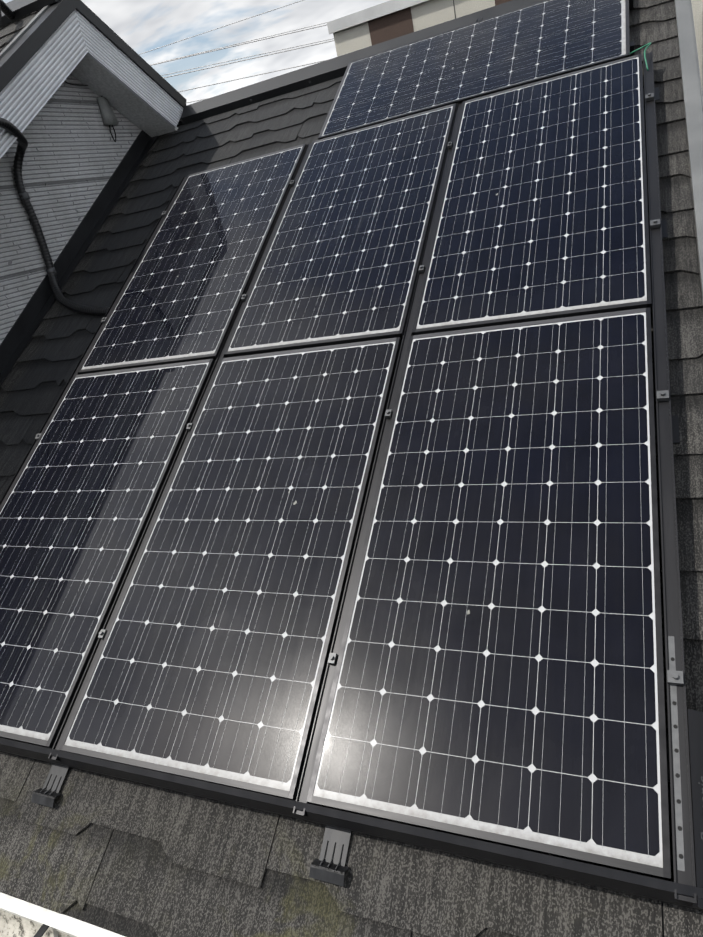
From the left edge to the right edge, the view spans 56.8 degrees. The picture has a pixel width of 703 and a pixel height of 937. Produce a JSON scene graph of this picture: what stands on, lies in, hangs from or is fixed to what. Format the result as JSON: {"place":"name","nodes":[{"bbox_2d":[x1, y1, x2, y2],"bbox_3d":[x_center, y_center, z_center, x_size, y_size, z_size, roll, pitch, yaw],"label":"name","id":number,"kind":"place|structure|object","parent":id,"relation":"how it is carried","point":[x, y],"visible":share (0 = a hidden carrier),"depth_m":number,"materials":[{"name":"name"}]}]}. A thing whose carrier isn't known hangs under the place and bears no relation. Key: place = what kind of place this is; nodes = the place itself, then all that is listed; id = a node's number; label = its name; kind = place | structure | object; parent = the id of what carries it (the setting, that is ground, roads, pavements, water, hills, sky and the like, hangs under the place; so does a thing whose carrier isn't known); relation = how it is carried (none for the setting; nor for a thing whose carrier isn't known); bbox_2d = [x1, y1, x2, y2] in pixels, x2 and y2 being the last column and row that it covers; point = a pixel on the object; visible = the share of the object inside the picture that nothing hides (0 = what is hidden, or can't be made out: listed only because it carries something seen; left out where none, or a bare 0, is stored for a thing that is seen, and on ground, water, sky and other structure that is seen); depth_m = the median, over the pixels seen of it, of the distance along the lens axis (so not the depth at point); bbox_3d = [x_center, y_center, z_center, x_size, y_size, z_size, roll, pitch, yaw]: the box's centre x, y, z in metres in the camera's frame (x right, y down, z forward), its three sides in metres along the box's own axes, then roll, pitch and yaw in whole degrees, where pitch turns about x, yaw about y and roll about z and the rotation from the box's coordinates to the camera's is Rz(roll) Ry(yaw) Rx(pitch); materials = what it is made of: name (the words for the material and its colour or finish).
{"place":"outdoors","nodes":[
{"label":"outdoors","id":0,"kind":"place"},
{"bbox_2d":[0,908,76,936],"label":"eave fascia","id":1,"kind":"structure","parent":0,"point":[38,922],"depth_m":1.86,"materials":[{"name":"white"}]},
{"bbox_2d":[0,892,124,936],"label":"eave drip edge","id":2,"kind":"object","parent":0,"point":[68,924],"visible":0.75,"depth_m":1.78,"materials":[{"name":"white metal"}]},
{"bbox_2d":[0,74,140,344],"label":"gable wall","id":3,"kind":"structure","parent":0,"point":[75,153],"depth_m":3.95,"materials":[{"name":"grey metal"}]},
{"bbox_2d":[18,192,56,274],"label":"conduit clamps","id":4,"kind":"object","parent":3,"relation":"attached to","point":[25,195],"visible":0.73,"depth_m":3.72,"materials":[{"name":"metal"}]},
{"bbox_2d":[0,130,158,388],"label":"roof flashing","id":5,"kind":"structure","parent":3,"relation":"attached to","point":[18,338],"depth_m":4.05,"materials":[{"name":"black metal"}]},
{"bbox_2d":[0,9,182,158],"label":"gable barge boards","id":6,"kind":"object","parent":3,"relation":"attached to","point":[28,91],"visible":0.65,"depth_m":3.75,"materials":[{"name":"grey metal"}]},
{"bbox_2d":[0,0,185,107],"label":"roof edge trim","id":7,"kind":"structure","parent":6,"relation":"on","point":[27,45],"depth_m":3.69,"materials":[{"name":"black metal"}]},
{"bbox_2d":[3,0,389,105],"label":"sky","id":8,"kind":"structure","parent":0,"point":[145,25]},
{"bbox_2d":[138,0,333,102],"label":"power lines","id":9,"kind":"object","parent":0,"point":[212,50],"visible":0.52,"depth_m":14.64,"materials":[{"name":"grey"}]},
{"bbox_2d":[0,0,702,936],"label":"roof shingles","id":10,"kind":"object","parent":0,"point":[162,862],"visible":0.25,"depth_m":1.81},
{"bbox_2d":[327,0,702,92],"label":"neighbour building","id":11,"kind":"structure","parent":0,"point":[376,24],"depth_m":6.22,"materials":[{"name":"paint"}]},
{"bbox_2d":[687,709,702,908],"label":"array cover","id":12,"kind":"object","parent":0,"point":[695,728],"visible":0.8,"depth_m":1.35,"materials":[{"name":"black metal"}]},
{"label":"ground","id":13,"kind":"structure","parent":0,"visible":0},
{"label":"house","id":14,"kind":"structure","parent":13,"relation":"on"},
{"bbox_2d":[70,54,177,136],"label":"gable soffit","id":15,"kind":"structure","parent":14,"relation":"on","point":[100,81],"depth_m":4.31,"materials":[{"name":"grey paint"}]},
{"bbox_2d":[0,910,71,936],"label":"stone surface","id":16,"kind":"object","parent":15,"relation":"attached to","point":[12,925],"visible":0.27,"depth_m":1.88,"materials":[{"name":"beige stone"}]},
{"bbox_2d":[64,81,115,141],"bbox_3d":[-1.694,-2.344,4.212,0.012,0.422,0.326,-1,25,26],"label":"cable","id":17,"kind":"object","parent":15,"relation":"attached to","point":[101,96],"visible":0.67,"depth_m":4.35,"materials":[{"name":"black"}]},
{"bbox_2d":[96,97,118,125],"bbox_3d":[-1.628,-2.383,4.328,0.054,0.170,0.103,-2,25,25],"label":"cover","id":18,"kind":"object","parent":15,"relation":"attached to","point":[108,116],"visible":0.96,"depth_m":4.31,"materials":[{"name":"grey plastic"}]},
{"bbox_2d":[106,123,663,936],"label":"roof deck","id":19,"kind":"structure","parent":14,"relation":"on","point":[662,901],"depth_m":1.33,"materials":[{"name":"grey"}]},
{"bbox_2d":[31,763,68,807],"bbox_3d":[-0.911,0.919,2.029,0.092,0.022,0.240,-2,56,25],"label":"snow guard","id":20,"kind":"object","parent":19,"relation":"on","point":[48,794],"visible":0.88,"depth_m":2.00,"materials":[{"name":"metal"}]},
{"bbox_2d":[0,0,109,315],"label":"cable conduit","id":21,"kind":"object","parent":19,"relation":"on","point":[10,127],"visible":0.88,"depth_m":3.69,"materials":[{"name":"black plastic"}]},
{"bbox_2d":[309,808,354,886],"bbox_3d":[-0.035,0.895,1.625,0.092,0.022,0.240,-2,56,25],"label":"snow guard","id":22,"kind":"object","parent":19,"relation":"on","point":[328,866],"visible":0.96,"depth_m":1.59,"materials":[{"name":"metal"}]},
{"bbox_2d":[0,0,702,910],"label":"panel mounting rails","id":23,"kind":"object","parent":19,"relation":"on","point":[682,890],"visible":0.35,"depth_m":1.76,"materials":[{"name":"metal"}]},
{"bbox_2d":[0,359,214,747],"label":"solar module","id":24,"kind":"object","parent":23,"relation":"on","point":[77,506],"visible":1,"depth_m":2.51,"materials":[{"name":"black glass"}]},
{"bbox_2d":[77,144,306,374],"bbox_3d":[-0.782,-1.122,3.382,0.812,0.038,1.580,-2,56,25],"label":"solar module","id":25,"kind":"object","parent":23,"relation":"on","point":[207,242],"visible":0.94,"depth_m":3.29,"materials":[{"name":"black glass"}]},
{"bbox_2d":[58,337,401,799],"bbox_3d":[-0.346,0.189,2.211,0.812,0.037,1.580,-2,56,25],"label":"solar module","id":26,"kind":"object","parent":23,"relation":"on","point":[210,663],"visible":0.98,"depth_m":2.08,"materials":[{"name":"black glass"}]},
{"bbox_2d":[223,103,456,357],"bbox_3d":[-0.006,-1.146,3.026,0.812,0.038,1.580,-2,56,25],"label":"solar module","id":27,"kind":"object","parent":23,"relation":"on","point":[340,264],"visible":0.98,"depth_m":2.92,"materials":[{"name":"glass"}]},
{"bbox_2d":[35,93,684,870],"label":"mounting clamps","id":28,"kind":"object","parent":23,"relation":"attached to","point":[673,677],"visible":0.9,"depth_m":1.46,"materials":[{"name":"silver metal"}]},
{"bbox_2d":[318,0,629,139],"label":"solar panel","id":29,"kind":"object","parent":23,"relation":"on","point":[540,41],"visible":0.98,"depth_m":3.41,"materials":[{"name":"glass"}]},
{"bbox_2d":[306,308,670,879],"bbox_3d":[0.428,0.165,1.858,0.812,0.037,1.580,-2,56,25],"label":"solar module","id":30,"kind":"object","parent":23,"relation":"on","point":[514,510],"visible":0.98,"depth_m":1.71,"materials":[{"name":"black glass"}]},
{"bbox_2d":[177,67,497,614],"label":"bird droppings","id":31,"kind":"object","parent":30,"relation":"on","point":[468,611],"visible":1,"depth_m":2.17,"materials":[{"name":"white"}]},
{"bbox_2d":[412,54,651,334],"bbox_3d":[0.765,-1.167,2.671,0.812,0.038,1.580,-2,56,25],"label":"solar module","id":32,"kind":"object","parent":23,"relation":"on","point":[557,226],"visible":0.98,"depth_m":2.56,"materials":[{"name":"glass"}]},
{"bbox_2d":[698,776,702,839],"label":"mounting bracket","id":33,"kind":"object","parent":23,"relation":"on","point":[702,800],"visible":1,"depth_m":1.34,"materials":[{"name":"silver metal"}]},
{"bbox_2d":[181,0,544,124],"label":"ridge capping","id":34,"kind":"object","parent":19,"relation":"on","point":[320,72],"visible":0.48,"depth_m":4.22,"materials":[{"name":"metal"}]},
{"bbox_2d":[630,42,650,70],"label":"earth wires","id":35,"kind":"object","parent":19,"relation":"on","point":[648,44],"visible":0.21,"depth_m":2.85,"materials":[{"name":"green plastic"}]},
{"bbox_2d":[674,0,702,299],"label":"verge trim","id":36,"kind":"structure","parent":19,"relation":"attached to","point":[691,84],"depth_m":2.67,"materials":[{"name":"grey metal"}]},
{"bbox_3d":[-3.009,-0.572,5.207,3.615,3.579,6.555,-2,56,25],"label":"upper roof deck","id":37,"kind":"object","parent":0,"visible":0},
{"bbox_2d":[0,8,41,51],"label":"roof shingles","id":38,"kind":"object","parent":37,"relation":"on","point":[9,31],"visible":0.77,"depth_m":3.74,"materials":[{"name":"stone"}]},
{"bbox_2d":[0,5,50,58],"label":"verge strip","id":39,"kind":"object","parent":37,"relation":"attached to","point":[20,34],"depth_m":3.60,"materials":[{"name":"grey metal"}]},
{"bbox_2d":[1,0,59,26],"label":"ridge capping","id":40,"kind":"object","parent":37,"relation":"on","point":[20,8],"visible":0.5,"depth_m":3.81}
]}

